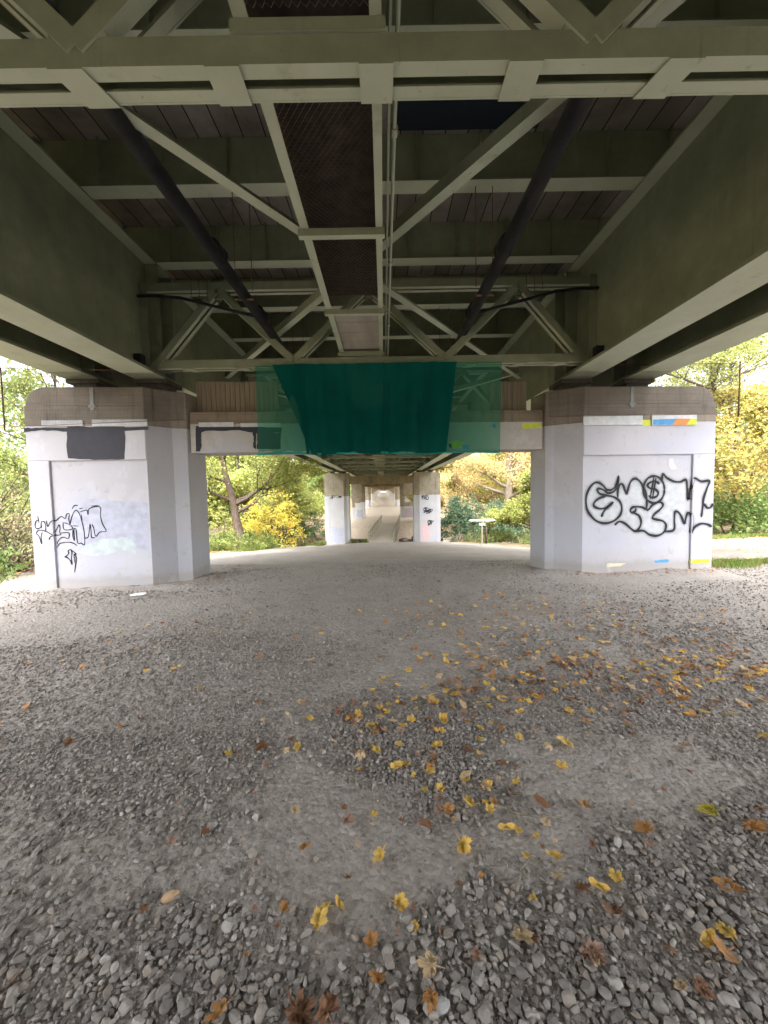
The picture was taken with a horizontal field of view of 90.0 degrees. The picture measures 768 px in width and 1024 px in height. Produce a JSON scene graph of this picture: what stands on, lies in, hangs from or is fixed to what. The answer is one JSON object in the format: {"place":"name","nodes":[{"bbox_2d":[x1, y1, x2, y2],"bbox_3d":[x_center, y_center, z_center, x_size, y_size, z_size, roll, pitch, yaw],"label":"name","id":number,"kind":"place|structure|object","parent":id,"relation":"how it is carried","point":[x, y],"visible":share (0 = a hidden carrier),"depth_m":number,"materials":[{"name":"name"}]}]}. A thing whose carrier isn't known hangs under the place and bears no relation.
{"place":"outdoors","nodes":[
{"label":"outdoors","id":0,"kind":"place"},
{"bbox_2d":[210,543,278,551],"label":"grass","id":1,"kind":"structure","parent":0,"point":[253,547],"depth_m":22.69,"materials":[{"name":"plant"}]},
{"bbox_2d":[0,491,767,1023],"bbox_3d":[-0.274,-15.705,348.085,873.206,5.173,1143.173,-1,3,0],"label":"ground","id":2,"kind":"structure","parent":0,"point":[370,883],"depth_m":2.29,"materials":[{"name":"gravel"}]},
{"bbox_2d":[0,542,28,579],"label":"nettle clump","id":3,"kind":"object","parent":2,"relation":"on","point":[17,566],"visible":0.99,"depth_m":7.65,"materials":[{"name":"green plant"}]},
{"bbox_2d":[0,466,33,560],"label":"bramble bush","id":4,"kind":"object","parent":2,"relation":"on","point":[5,497],"visible":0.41,"depth_m":9.95,"materials":[{"name":"green plant"}]},
{"bbox_2d":[0,444,33,563],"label":"green bush","id":5,"kind":"object","parent":2,"relation":"on","point":[22,503],"visible":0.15,"depth_m":11.95,"materials":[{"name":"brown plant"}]},
{"bbox_2d":[0,489,34,576],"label":"bramble bush","id":6,"kind":"object","parent":2,"relation":"on","point":[8,541],"visible":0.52,"depth_m":8.52,"materials":[{"name":"green plant"}]},
{"bbox_2d":[0,367,63,501],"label":"hedgerow tree","id":7,"kind":"object","parent":2,"relation":"on","point":[14,458],"visible":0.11,"depth_m":14.32,"materials":[{"name":"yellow plant"}]},
{"bbox_2d":[0,359,72,475],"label":"bare tree","id":8,"kind":"object","parent":2,"relation":"on","point":[11,396],"visible":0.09,"depth_m":14.81,"materials":[{"name":"plant"}]},
{"bbox_2d":[24,387,210,589],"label":"bridge pillar","id":9,"kind":"structure","parent":2,"relation":"on","point":[125,503],"depth_m":6.52,"materials":[{"name":"concrete"}]},
{"bbox_2d":[161,889,179,903],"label":"fallen leaf","id":10,"kind":"object","parent":2,"relation":"on","point":[168,896],"visible":1,"depth_m":1.51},
{"bbox_2d":[0,358,350,531],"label":"distant woods","id":11,"kind":"object","parent":2,"relation":"on","point":[12,430],"depth_m":26.71,"materials":[{"name":"green plant"}]},
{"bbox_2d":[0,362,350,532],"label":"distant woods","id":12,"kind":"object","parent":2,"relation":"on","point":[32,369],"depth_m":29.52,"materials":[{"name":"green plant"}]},
{"bbox_2d":[208,504,257,538],"bbox_3d":[-12.379,1.250,31.154,5.029,3.884,3.952,-1,3,0],"label":"yellow shrub","id":13,"kind":"object","parent":2,"relation":"on","point":[212,525],"visible":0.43,"depth_m":30.88,"materials":[{"name":"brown plant"}]},
{"bbox_2d":[209,529,266,550],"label":"verge plants","id":14,"kind":"object","parent":2,"relation":"on","point":[213,541],"visible":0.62,"depth_m":22.27,"materials":[{"name":"green plant"}]},
{"bbox_2d":[210,528,289,547],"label":"verge plants","id":15,"kind":"object","parent":2,"relation":"on","point":[254,534],"visible":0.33,"depth_m":27.60,"materials":[{"name":"green plant"}]},
{"bbox_2d":[254,739,267,750],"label":"fallen leaf","id":16,"kind":"object","parent":2,"relation":"on","point":[261,745],"visible":1,"depth_m":2.39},
{"bbox_2d":[206,455,323,549],"bbox_3d":[-9.068,-2.483,23.642,10.032,10.419,7.612,-3,4,-26],"label":"leaning tree","id":17,"kind":"object","parent":2,"relation":"on","point":[285,469],"visible":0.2,"depth_m":23.54,"materials":[{"name":"green plant"}]},
{"bbox_2d":[206,455,324,530],"bbox_3d":[-15.919,-4.730,38.930,15.028,16.691,15.634,0,3,16],"label":"broadleaf tree","id":18,"kind":"object","parent":2,"relation":"on","point":[240,479],"visible":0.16,"depth_m":36.55,"materials":[{"name":"green plant"}]},
{"bbox_2d":[234,490,309,547],"bbox_3d":[-8.989,0.648,30.588,5.909,5.238,4.125,-1,3,0],"label":"yellow shrub","id":19,"kind":"object","parent":2,"relation":"on","point":[278,514],"visible":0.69,"depth_m":30.27,"materials":[{"name":"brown plant"}]},
{"bbox_2d":[219,456,324,536],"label":"broadleaf tree","id":20,"kind":"object","parent":2,"relation":"on","point":[319,509],"visible":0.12,"depth_m":45.89,"materials":[{"name":"green plant"}]},
{"bbox_2d":[278,899,291,911],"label":"fallen leaf","id":21,"kind":"object","parent":2,"relation":"on","point":[283,906],"visible":1,"depth_m":1.47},
{"bbox_2d":[285,986,317,1023],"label":"fallen leaf","id":22,"kind":"object","parent":2,"relation":"on","point":[298,1010],"visible":1,"depth_m":1.17,"materials":[{"name":"plant"}]},
{"bbox_2d":[284,534,318,546],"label":"verge plants","id":23,"kind":"object","parent":2,"relation":"on","point":[300,543],"visible":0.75,"depth_m":32.80,"materials":[{"name":"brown plant"}]},
{"bbox_2d":[280,508,325,543],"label":"dark bush","id":24,"kind":"object","parent":2,"relation":"on","point":[308,530],"visible":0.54,"depth_m":43.75,"materials":[{"name":"green plant"}]},
{"bbox_2d":[289,459,329,497],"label":"broadleaf tree","id":25,"kind":"object","parent":2,"relation":"on","point":[320,482],"visible":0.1,"depth_m":60.85,"materials":[{"name":"green plant"}]},
{"bbox_2d":[313,992,340,1023],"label":"fallen leaf","id":26,"kind":"object","parent":2,"relation":"on","point":[329,1005],"visible":1,"depth_m":1.16,"materials":[{"name":"plant"}]},
{"bbox_2d":[324,473,350,543],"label":"bridge pillar","id":27,"kind":"structure","parent":2,"relation":"on","point":[337,509],"depth_m":38.43,"materials":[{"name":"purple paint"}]},
{"bbox_2d":[0,0,767,475],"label":"viaduct deck","id":28,"kind":"structure","parent":27,"relation":"on","point":[648,216],"depth_m":4.90,"materials":[{"name":"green metal"}]},
{"bbox_2d":[0,367,184,429],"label":"bird net","id":29,"kind":"object","parent":28,"relation":"hanging from","point":[41,406],"visible":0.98,"depth_m":6.23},
{"bbox_2d":[45,0,361,458],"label":"drain pipe","id":30,"kind":"object","parent":28,"relation":"hanging from","point":[133,140],"visible":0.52,"depth_m":3.62,"materials":[{"name":"metal"}]},
{"bbox_2d":[228,0,391,470],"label":"inspection walkway","id":31,"kind":"structure","parent":28,"relation":"attached to","point":[329,155],"depth_m":2.96,"materials":[{"name":"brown metal"}]},
{"bbox_2d":[384,0,400,464],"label":"conduit pipe","id":32,"kind":"object","parent":31,"relation":"attached to","point":[394,130],"visible":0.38,"depth_m":2.93,"materials":[{"name":"grey metal"}]},
{"bbox_2d":[397,99,536,130],"bbox_3d":[1.026,-4.823,4.158,1.780,0.050,1.400,-1,3,0],"label":"dark sheet","id":33,"kind":"object","parent":28,"relation":"attached to","point":[453,114],"visible":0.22,"depth_m":4.66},
{"bbox_2d":[397,97,598,464],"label":"drain pipe","id":34,"kind":"object","parent":28,"relation":"hanging from","point":[573,114],"visible":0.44,"depth_m":3.63,"materials":[{"name":"metal"}]},
{"bbox_2d":[548,362,740,416],"bbox_3d":[4.559,-2.123,6.712,3.393,0.950,0.040,-1,3,-1],"label":"bird net","id":35,"kind":"object","parent":28,"relation":"hanging from","point":[656,389],"visible":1,"depth_m":6.72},
{"bbox_2d":[339,812,354,824],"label":"fallen leaf","id":36,"kind":"object","parent":2,"relation":"on","point":[349,818],"visible":1,"depth_m":1.85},
{"bbox_2d":[351,484,365,518],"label":"bridge pillar","id":37,"kind":"structure","parent":2,"relation":"on","point":[358,500],"depth_m":70.22,"materials":[{"name":"white paint"}]},
{"bbox_2d":[355,747,365,761],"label":"fallen leaf","id":38,"kind":"object","parent":2,"relation":"on","point":[359,754],"visible":1,"depth_m":2.29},
{"bbox_2d":[365,487,370,506],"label":"bridge pillar","id":39,"kind":"structure","parent":2,"relation":"on","point":[367,496],"depth_m":102.08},
{"bbox_2d":[363,928,377,951],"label":"fallen leaf","id":40,"kind":"object","parent":2,"relation":"on","point":[370,939],"visible":1,"depth_m":1.36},
{"bbox_2d":[368,964,384,983],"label":"fallen leaf","id":41,"kind":"object","parent":2,"relation":"on","point":[378,978],"visible":1,"depth_m":1.25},
{"bbox_2d":[372,844,385,862],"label":"fallen leaf","id":42,"kind":"object","parent":2,"relation":"on","point":[379,853],"visible":1,"depth_m":1.68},
{"bbox_2d":[0,531,767,932],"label":"leaf litter","id":43,"kind":"object","parent":2,"relation":"on","point":[676,685],"visible":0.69,"depth_m":3.45,"materials":[{"name":"plant"}]},
{"bbox_2d":[368,515,399,542],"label":"footbridge","id":44,"kind":"object","parent":2,"relation":"on","point":[386,532],"visible":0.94,"depth_m":44.34,"materials":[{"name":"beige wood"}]},
{"bbox_2d":[390,760,402,769],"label":"fallen leaf","id":45,"kind":"object","parent":2,"relation":"on","point":[397,764],"visible":1,"depth_m":2.21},
{"bbox_2d":[395,486,399,505],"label":"bridge pillar","id":46,"kind":"structure","parent":2,"relation":"on","point":[397,496],"depth_m":102.57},
{"bbox_2d":[390,891,409,910],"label":"fallen leaf","id":47,"kind":"object","parent":2,"relation":"on","point":[401,903],"visible":1,"depth_m":1.48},
{"bbox_2d":[400,483,412,517],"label":"bridge pillar","id":48,"kind":"structure","parent":2,"relation":"on","point":[406,508],"depth_m":70.79,"materials":[{"name":"grey paint"}]},
{"bbox_2d":[365,483,399,486],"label":"concrete crossbeam","id":49,"kind":"object","parent":48,"relation":"attached to","point":[383,485],"visible":0.64,"depth_m":70.71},
{"bbox_2d":[418,819,432,827],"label":"fallen leaf","id":50,"kind":"object","parent":2,"relation":"on","point":[426,823],"visible":1,"depth_m":1.83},
{"bbox_2d":[412,472,440,541],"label":"bridge pillar","id":51,"kind":"structure","parent":2,"relation":"on","point":[426,510],"depth_m":38.98,"materials":[{"name":"white paint"}]},
{"bbox_2d":[349,476,412,483],"bbox_3d":[-0.282,-3.273,39.188,6.515,0.770,0.580,-1,3,-3],"label":"concrete crossbeam","id":52,"kind":"object","parent":51,"relation":"attached to","point":[378,479],"visible":1,"depth_m":38.89,"materials":[{"name":"concrete"}]},
{"bbox_2d":[416,949,444,977],"bbox_3d":[0.154,1.510,1.282,0.100,0.012,0.072,-2,12,16],"label":"fallen leaf","id":53,"kind":"object","parent":2,"relation":"on","point":[427,962],"visible":1,"depth_m":1.28,"materials":[{"name":"plant"}]},
{"bbox_2d":[442,801,454,813],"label":"fallen leaf","id":54,"kind":"object","parent":2,"relation":"on","point":[448,808],"visible":1,"depth_m":1.91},
{"bbox_2d":[440,493,482,541],"bbox_3d":[8.136,0.789,40.083,5.702,5.495,4.553,-2,3,-13],"label":"yew bush","id":55,"kind":"object","parent":2,"relation":"on","point":[463,519],"visible":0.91,"depth_m":39.61,"materials":[{"name":"green plant"}]},
{"bbox_2d":[405,454,520,515],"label":"autumn tree","id":56,"kind":"object","parent":2,"relation":"on","point":[442,469],"visible":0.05,"depth_m":53.31,"materials":[{"name":"yellow plant"}]},
{"bbox_2d":[456,834,472,853],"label":"fallen leaf","id":57,"kind":"object","parent":2,"relation":"on","point":[463,843],"visible":1,"depth_m":1.71,"materials":[{"name":"plant"}]},
{"bbox_2d":[469,947,483,959],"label":"fallen leaf","id":58,"kind":"object","parent":2,"relation":"on","point":[475,952],"visible":1,"depth_m":1.32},
{"bbox_2d":[469,518,494,543],"bbox_3d":[7.177,1.501,28.125,1.960,2.150,0.110,-1,3,0],"label":"fingerpost","id":59,"kind":"object","parent":2,"relation":"on","point":[481,520],"visible":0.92,"depth_m":28.07,"materials":[{"name":"white paint"}]},
{"bbox_2d":[434,454,530,511],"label":"distant woods","id":60,"kind":"object","parent":2,"relation":"on","point":[445,480],"visible":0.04,"depth_m":84.52,"materials":[{"name":"yellow plant"}]},
{"bbox_2d":[455,453,512,517],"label":"autumn tree","id":61,"kind":"object","parent":2,"relation":"on","point":[503,458],"visible":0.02,"depth_m":56.97,"materials":[{"name":"yellow plant"}]},
{"bbox_2d":[440,452,530,539],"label":"old pale tree","id":62,"kind":"object","parent":2,"relation":"on","point":[510,479],"visible":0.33,"depth_m":45.56,"materials":[{"name":"yellow plant"}]},
{"bbox_2d":[464,527,528,542],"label":"verge plants","id":63,"kind":"object","parent":2,"relation":"on","point":[500,537],"visible":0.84,"depth_m":31.64,"materials":[{"name":"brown plant"}]},
{"bbox_2d":[472,497,528,542],"bbox_3d":[11.145,0.866,37.094,5.434,4.566,4.907,-1,3,0],"label":"yew bush","id":64,"kind":"object","parent":2,"relation":"on","point":[499,527],"visible":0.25,"depth_m":36.67,"materials":[{"name":"green plant"}]},
{"bbox_2d":[479,466,529,528],"bbox_3d":[11.419,-0.461,30.503,6.491,6.238,6.848,-3,4,-31],"label":"yellow tree","id":65,"kind":"object","parent":2,"relation":"on","point":[515,511],"visible":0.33,"depth_m":29.42,"materials":[{"name":"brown plant"}]},
{"bbox_2d":[498,822,514,829],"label":"fallen leaf","id":66,"kind":"object","parent":2,"relation":"on","point":[507,826],"visible":1,"depth_m":1.80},
{"bbox_2d":[495,804,533,825],"bbox_3d":[0.617,1.462,1.845,0.188,0.030,0.060,2,4,40],"label":"twig","id":67,"kind":"object","parent":2,"relation":"on","point":[505,808],"visible":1,"depth_m":1.87,"materials":[{"name":"wood"}]},
{"bbox_2d":[516,857,529,891],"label":"twig","id":68,"kind":"object","parent":2,"relation":"on","point":[519,877],"visible":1,"depth_m":1.56,"materials":[{"name":"wood"}]},
{"bbox_2d":[513,811,562,817],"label":"twig","id":69,"kind":"object","parent":2,"relation":"on","point":[523,814],"visible":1,"depth_m":1.84,"materials":[{"name":"wood"}]},
{"bbox_2d":[533,794,549,807],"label":"fallen leaf","id":70,"kind":"object","parent":2,"relation":"on","point":[541,801],"visible":1,"depth_m":1.94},
{"bbox_2d":[546,849,564,859],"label":"fallen leaf","id":71,"kind":"object","parent":2,"relation":"on","point":[556,854],"visible":1,"depth_m":1.66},
{"bbox_2d":[440,436,723,525],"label":"distant woods","id":72,"kind":"object","parent":2,"relation":"on","point":[486,492],"visible":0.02,"depth_m":49.01,"materials":[{"name":"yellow plant"}]},
{"bbox_2d":[573,882,590,892],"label":"fallen leaf","id":73,"kind":"object","parent":2,"relation":"on","point":[580,886],"visible":1,"depth_m":1.52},
{"bbox_2d":[588,877,610,891],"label":"fallen leaf","id":74,"kind":"object","parent":2,"relation":"on","point":[600,885],"visible":1,"depth_m":1.52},
{"bbox_2d":[601,900,624,914],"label":"fallen leaf","id":75,"kind":"object","parent":2,"relation":"on","point":[613,909],"visible":1,"depth_m":1.44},
{"bbox_2d":[608,867,623,884],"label":"fallen leaf","id":76,"kind":"object","parent":2,"relation":"on","point":[616,876],"visible":1,"depth_m":1.57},
{"bbox_2d":[530,386,715,572],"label":"bridge pillar","id":77,"kind":"structure","parent":2,"relation":"on","point":[608,494],"depth_m":7.08,"materials":[{"name":"concrete"}]},
{"bbox_2d":[190,410,542,455],"bbox_3d":[-0.251,-1.512,7.371,6.515,0.735,0.612,-1,3,-3],"label":"concrete crossbeam","id":78,"kind":"object","parent":77,"relation":"attached to","point":[224,433],"visible":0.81,"depth_m":7.02,"materials":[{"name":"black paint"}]},
{"bbox_2d":[196,382,278,411],"bbox_3d":[-2.713,-2.122,7.153,1.480,0.586,0.080,-1,3,-3],"label":"board hoarding","id":79,"kind":"object","parent":78,"relation":"on","point":[226,396],"visible":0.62,"depth_m":7.12,"materials":[{"name":"wood"}]},
{"bbox_2d":[255,361,501,455],"bbox_3d":[-0.081,-1.748,6.698,4.421,1.458,0.739,-1,3,0],"label":"debris net","id":80,"kind":"object","parent":78,"relation":"hanging from","point":[380,408],"visible":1,"depth_m":6.61,"materials":[{"name":"fabric"}]},
{"bbox_2d":[489,381,525,409],"bbox_3d":[2.402,-2.228,7.460,0.730,0.584,0.079,-1,3,-3],"label":"board hoarding","id":81,"kind":"object","parent":78,"relation":"on","point":[512,396],"visible":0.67,"depth_m":7.43,"materials":[{"name":"wood"}]},
{"bbox_2d":[633,820,656,833],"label":"fallen leaf","id":82,"kind":"object","parent":2,"relation":"on","point":[644,827],"visible":1,"depth_m":1.78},
{"bbox_2d":[672,979,688,990],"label":"fallen leaf","id":83,"kind":"object","parent":2,"relation":"on","point":[680,984],"visible":1,"depth_m":1.22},
{"bbox_2d":[687,974,717,999],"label":"fallen leaf","id":84,"kind":"object","parent":2,"relation":"on","point":[702,986],"visible":1,"depth_m":1.21,"materials":[{"name":"plant"}]},
{"bbox_2d":[650,333,767,520],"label":"roadside tree","id":85,"kind":"object","parent":2,"relation":"on","point":[746,359],"visible":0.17,"depth_m":18.73,"materials":[{"name":"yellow plant"}]},
{"bbox_2d":[695,802,724,815],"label":"fallen leaf","id":86,"kind":"object","parent":2,"relation":"on","point":[705,808],"visible":1,"depth_m":1.86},
{"bbox_2d":[653,336,767,529],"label":"tall trunk tree","id":87,"kind":"object","parent":2,"relation":"on","point":[723,357],"visible":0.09,"depth_m":13.69,"materials":[{"name":"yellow plant"}]},
{"bbox_2d":[712,935,739,964],"bbox_3d":[1.158,1.477,1.295,0.097,0.027,0.082,19,10,-22],"label":"fallen leaf","id":88,"kind":"object","parent":2,"relation":"on","point":[723,949],"visible":1,"depth_m":1.30,"materials":[{"name":"plant"}]},
{"bbox_2d":[714,920,738,947],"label":"fallen leaf","id":89,"kind":"object","parent":2,"relation":"on","point":[727,932],"visible":1,"depth_m":1.36,"materials":[{"name":"plant"}]},
{"bbox_2d":[710,876,753,892],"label":"fallen leaf","id":90,"kind":"object","parent":2,"relation":"on","point":[735,887],"visible":1,"depth_m":1.52,"materials":[{"name":"plant"}]},
{"bbox_2d":[702,372,767,513],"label":"distant woods","id":91,"kind":"object","parent":2,"relation":"on","point":[741,428],"visible":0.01,"depth_m":36.34,"materials":[{"name":"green plant"}]},
{"bbox_2d":[710,377,767,529],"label":"yellow maple","id":92,"kind":"object","parent":2,"relation":"on","point":[753,402],"visible":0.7,"depth_m":12.91,"materials":[{"name":"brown plant"}]},
{"bbox_2d":[711,557,767,568],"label":"grass","id":93,"kind":"structure","parent":2,"relation":"on","point":[741,563],"depth_m":7.66,"materials":[{"name":"plant"}]},
{"bbox_2d":[712,532,767,538],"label":"grass","id":94,"kind":"structure","parent":2,"relation":"on","point":[733,536],"depth_m":12.29,"materials":[{"name":"plant"}]},
{"bbox_2d":[713,476,767,534],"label":"ivy bush","id":95,"kind":"object","parent":2,"relation":"on","point":[748,522],"visible":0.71,"depth_m":13.22,"materials":[{"name":"green plant"}]},
{"bbox_2d":[717,426,767,525],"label":"russet hedge","id":96,"kind":"object","parent":2,"relation":"on","point":[719,453],"visible":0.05,"depth_m":16.77,"materials":[{"name":"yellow plant"}]},
{"bbox_2d":[737,815,767,831],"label":"fallen leaf","id":97,"kind":"object","parent":2,"relation":"on","point":[757,826],"visible":1,"depth_m":1.77,"materials":[{"name":"plant"}]},
{"bbox_2d":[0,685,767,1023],"bbox_3d":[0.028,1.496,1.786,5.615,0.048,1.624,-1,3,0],"label":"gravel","id":98,"kind":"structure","parent":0,"point":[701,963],"depth_m":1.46,"materials":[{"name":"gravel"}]},
{"bbox_2d":[202,997,232,1021],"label":"fallen leaf","id":99,"kind":"object","parent":98,"relation":"on","point":[218,1009],"visible":1,"depth_m":1.18,"materials":[{"name":"plant"}]},
{"bbox_2d":[310,905,328,928],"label":"fallen leaf","id":100,"kind":"object","parent":98,"relation":"on","point":[318,920],"visible":1,"depth_m":1.43,"materials":[{"name":"plant"}]},
{"bbox_2d":[423,996,449,1016],"bbox_3d":[0.163,1.530,1.186,0.087,0.024,0.042,-8,10,-5],"label":"flat stone","id":101,"kind":"object","parent":98,"relation":"on","point":[443,1006],"visible":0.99,"depth_m":1.18,"materials":[{"name":"stone"}]},
{"bbox_2d":[422,981,438,1015],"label":"fallen leaf","id":102,"kind":"object","parent":101,"relation":"on","point":[430,998],"visible":1,"depth_m":1.19,"materials":[{"name":"plant"}]},
{"bbox_2d":[511,923,533,943],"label":"fallen leaf","id":103,"kind":"object","parent":98,"relation":"on","point":[520,933],"visible":1,"depth_m":1.36,"materials":[{"name":"plant"}]},
{"bbox_2d":[578,935,607,964],"bbox_3d":[0.714,1.493,1.298,0.079,0.031,0.081,-1,3,3],"label":"fallen leaf","id":104,"kind":"object","parent":98,"relation":"on","point":[595,947],"visible":1,"depth_m":1.31,"materials":[{"name":"plant"}]},
{"bbox_2d":[700,928,714,948],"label":"fallen leaf","id":105,"kind":"object","parent":98,"relation":"on","point":[706,940],"visible":1,"depth_m":1.33,"materials":[{"name":"plant"}]},
{"bbox_2d":[0,550,767,819],"bbox_3d":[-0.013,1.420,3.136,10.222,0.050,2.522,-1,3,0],"label":"gravel","id":106,"kind":"structure","parent":0,"point":[393,753],"depth_m":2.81,"materials":[{"name":"gravel"}]},
{"bbox_2d":[463,794,478,806],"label":"fallen leaf","id":107,"kind":"object","parent":106,"relation":"on","point":[469,801],"visible":1,"depth_m":1.95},
{"bbox_2d":[0,563,767,663],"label":"gravel","id":108,"kind":"structure","parent":0,"point":[459,605],"depth_m":5.13,"materials":[{"name":"gravel"}]},
{"bbox_2d":[0,333,767,491],"label":"sky","id":109,"kind":"structure","parent":0,"point":[2,364],"materials":[{"name":"white"}]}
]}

